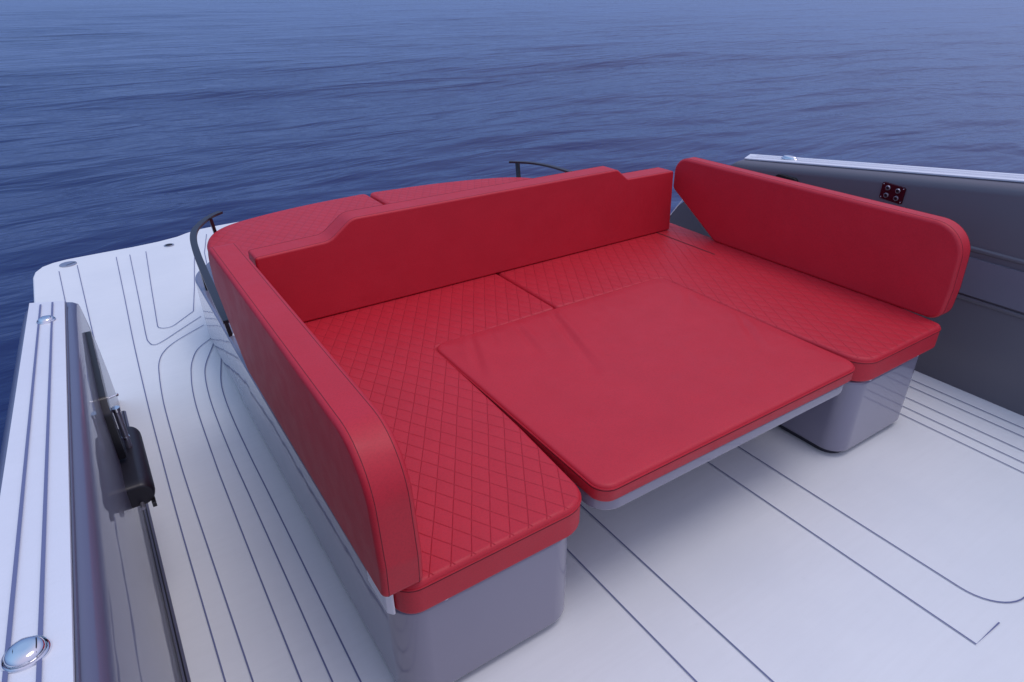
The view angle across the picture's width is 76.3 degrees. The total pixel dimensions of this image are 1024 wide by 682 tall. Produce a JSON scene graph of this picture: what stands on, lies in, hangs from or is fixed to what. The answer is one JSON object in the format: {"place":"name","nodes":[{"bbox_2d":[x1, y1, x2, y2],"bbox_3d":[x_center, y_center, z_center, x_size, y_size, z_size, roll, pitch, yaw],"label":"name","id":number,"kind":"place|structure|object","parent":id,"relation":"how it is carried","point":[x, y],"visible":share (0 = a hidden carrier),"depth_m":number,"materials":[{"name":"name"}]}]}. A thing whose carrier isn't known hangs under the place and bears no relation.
{"place":"outdoors","nodes":[
{"label":"outdoors","id":0,"kind":"place"},
{"bbox_2d":[0,0,1023,451],"bbox_3d":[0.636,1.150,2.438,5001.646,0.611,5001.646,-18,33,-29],"label":"sea","id":1,"kind":"structure","parent":0,"point":[124,124],"depth_m":15.70,"materials":[{"name":"liquid"}]},
{"bbox_2d":[33,222,1023,681],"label":"deck","id":2,"kind":"structure","parent":0,"point":[893,552],"depth_m":2.05,"materials":[{"name":"plastic"}]},
{"bbox_2d":[59,261,76,266],"bbox_3d":[-2.897,-0.502,4.255,0.100,0.006,0.100,-18,33,-29],"label":"flush cleat","id":3,"kind":"object","parent":2,"relation":"on","point":[68,264],"visible":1,"depth_m":4.24,"materials":[{"name":"silver metal"}]},
{"bbox_2d":[0,301,190,681],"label":"side bulwark","id":4,"kind":"object","parent":2,"relation":"on","point":[81,589],"visible":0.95,"depth_m":1.05,"materials":[{"name":"plastic"}]},
{"bbox_2d":[0,635,52,673],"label":"pop up cleat","id":5,"kind":"object","parent":4,"relation":"on","point":[22,654],"visible":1,"depth_m":0.69,"materials":[{"name":"silver metal"}]},
{"bbox_2d":[36,315,55,324],"bbox_3d":[-1.265,-0.059,1.770,0.046,0.013,0.048,-18,33,-29],"label":"pop up cleat","id":6,"kind":"object","parent":4,"relation":"on","point":[45,319],"visible":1,"depth_m":1.76,"materials":[{"name":"silver metal"}]},
{"bbox_2d":[85,331,156,509],"bbox_3d":[-1.104,0.207,1.836,0.063,0.320,0.519,-18,33,-29],"label":"folding bracket","id":7,"kind":"object","parent":4,"relation":"attached to","point":[128,443],"visible":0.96,"depth_m":1.76,"materials":[{"name":"black"}]},
{"bbox_2d":[164,243,173,246],"bbox_3d":[-2.400,-0.672,4.563,0.066,0.006,0.066,-18,33,-29],"label":"deck socket","id":8,"kind":"object","parent":2,"relation":"on","point":[169,245],"visible":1,"depth_m":4.55,"materials":[{"name":"silver metal"}]},
{"bbox_2d":[195,262,918,681],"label":"sunbed base","id":9,"kind":"object","parent":2,"relation":"on","point":[457,636],"visible":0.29,"depth_m":1.71,"materials":[{"name":"grey plastic"}]},
{"bbox_2d":[190,211,232,336],"bbox_3d":[-1.346,-0.285,2.932,0.155,0.201,1.438,-12,30,-20],"label":"handrail","id":10,"kind":"object","parent":9,"relation":"attached to","point":[209,284],"visible":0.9,"depth_m":2.78,"materials":[{"name":"black"}]},
{"bbox_2d":[207,194,382,258],"bbox_3d":[-0.954,-0.466,3.298,1.032,0.098,1.386,-18,33,-29],"label":"sunpad","id":11,"kind":"object","parent":9,"relation":"on","point":[246,236],"visible":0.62,"depth_m":3.48,"materials":[{"name":"red leather"}]},
{"bbox_2d":[304,274,581,613],"bbox_3d":[-0.175,0.141,2.209,1.122,0.098,1.471,-18,33,-29],"label":"seat cushion","id":12,"kind":"object","parent":9,"relation":"on","point":[495,489],"visible":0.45,"depth_m":1.84,"materials":[{"name":"red leather"}]},
{"bbox_2d":[208,243,422,596],"bbox_3d":[-0.622,0.091,1.824,0.096,0.366,1.446,-18,33,-29],"label":"side bolster","id":13,"kind":"object","parent":12,"relation":"on","point":[334,426],"visible":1,"depth_m":1.44,"materials":[{"name":"red leather"}]},
{"bbox_2d":[370,177,530,204],"bbox_3d":[-0.029,-0.761,3.832,1.158,0.098,1.386,-18,33,-29],"label":"sunpad","id":14,"kind":"object","parent":9,"relation":"on","point":[398,195],"visible":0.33,"depth_m":4.09,"materials":[{"name":"red leather"}]},
{"bbox_2d":[509,160,570,176],"bbox_3d":[0.446,-0.933,4.112,0.145,0.201,1.308,-22,35,-35],"label":"handrail","id":15,"kind":"object","parent":9,"relation":"attached to","point":[517,166],"visible":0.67,"depth_m":4.42,"materials":[{"name":"black"}]},
{"bbox_2d":[495,223,940,381],"bbox_3d":[0.777,-0.170,2.772,1.169,0.099,1.496,-18,33,-29],"label":"seat cushion","id":16,"kind":"object","parent":9,"relation":"on","point":[869,338],"visible":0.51,"depth_m":2.76,"materials":[{"name":"red leather"}]},
{"bbox_2d":[248,166,672,321],"bbox_3d":[-0.068,-0.496,2.897,2.083,0.370,0.110,-18,33,-29],"label":"backrest","id":17,"kind":"object","parent":16,"relation":"on","point":[345,261],"visible":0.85,"depth_m":2.74,"materials":[{"name":"red leather"}]},
{"bbox_2d":[673,157,970,317],"bbox_3d":[1.262,-0.517,2.924,0.080,0.369,1.421,-18,33,-29],"label":"side bolster","id":18,"kind":"object","parent":16,"relation":"on","point":[912,260],"visible":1,"depth_m":2.73,"materials":[{"name":"red leather"}]},
{"bbox_2d":[574,384,843,509],"bbox_3d":[0.443,0.265,2.371,1.113,0.383,0.915,-18,33,-29],"label":"drop table","id":19,"kind":"object","parent":2,"relation":"on","point":[587,499],"visible":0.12,"depth_m":1.87,"materials":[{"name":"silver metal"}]},
{"bbox_2d":[436,278,854,501],"bbox_3d":[0.441,0.066,2.265,1.130,0.064,0.939,-18,33,-29],"label":"filler cushion","id":20,"kind":"object","parent":19,"relation":"on","point":[611,396],"visible":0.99,"depth_m":2.12,"materials":[{"name":"red leather"}]},
{"bbox_2d":[670,154,1023,415],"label":"side bulwark","id":21,"kind":"object","parent":2,"relation":"on","point":[977,349],"visible":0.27,"depth_m":2.73,"materials":[{"name":"white plastic"}]},
{"bbox_2d":[781,155,796,159],"bbox_3d":[1.460,-0.964,3.424,0.052,0.018,0.100,-18,33,-29],"label":"pop up cleat","id":22,"kind":"object","parent":21,"relation":"on","point":[787,157],"visible":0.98,"depth_m":3.41,"materials":[{"name":"silver metal"}]},
{"bbox_2d":[879,182,905,203],"bbox_3d":[1.694,-0.659,2.904,0.022,0.081,0.106,-18,33,-29],"label":"switch plate","id":23,"kind":"object","parent":21,"relation":"attached to","point":[891,192],"visible":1,"depth_m":2.90,"materials":[{"name":"red plastic"}]}
]}

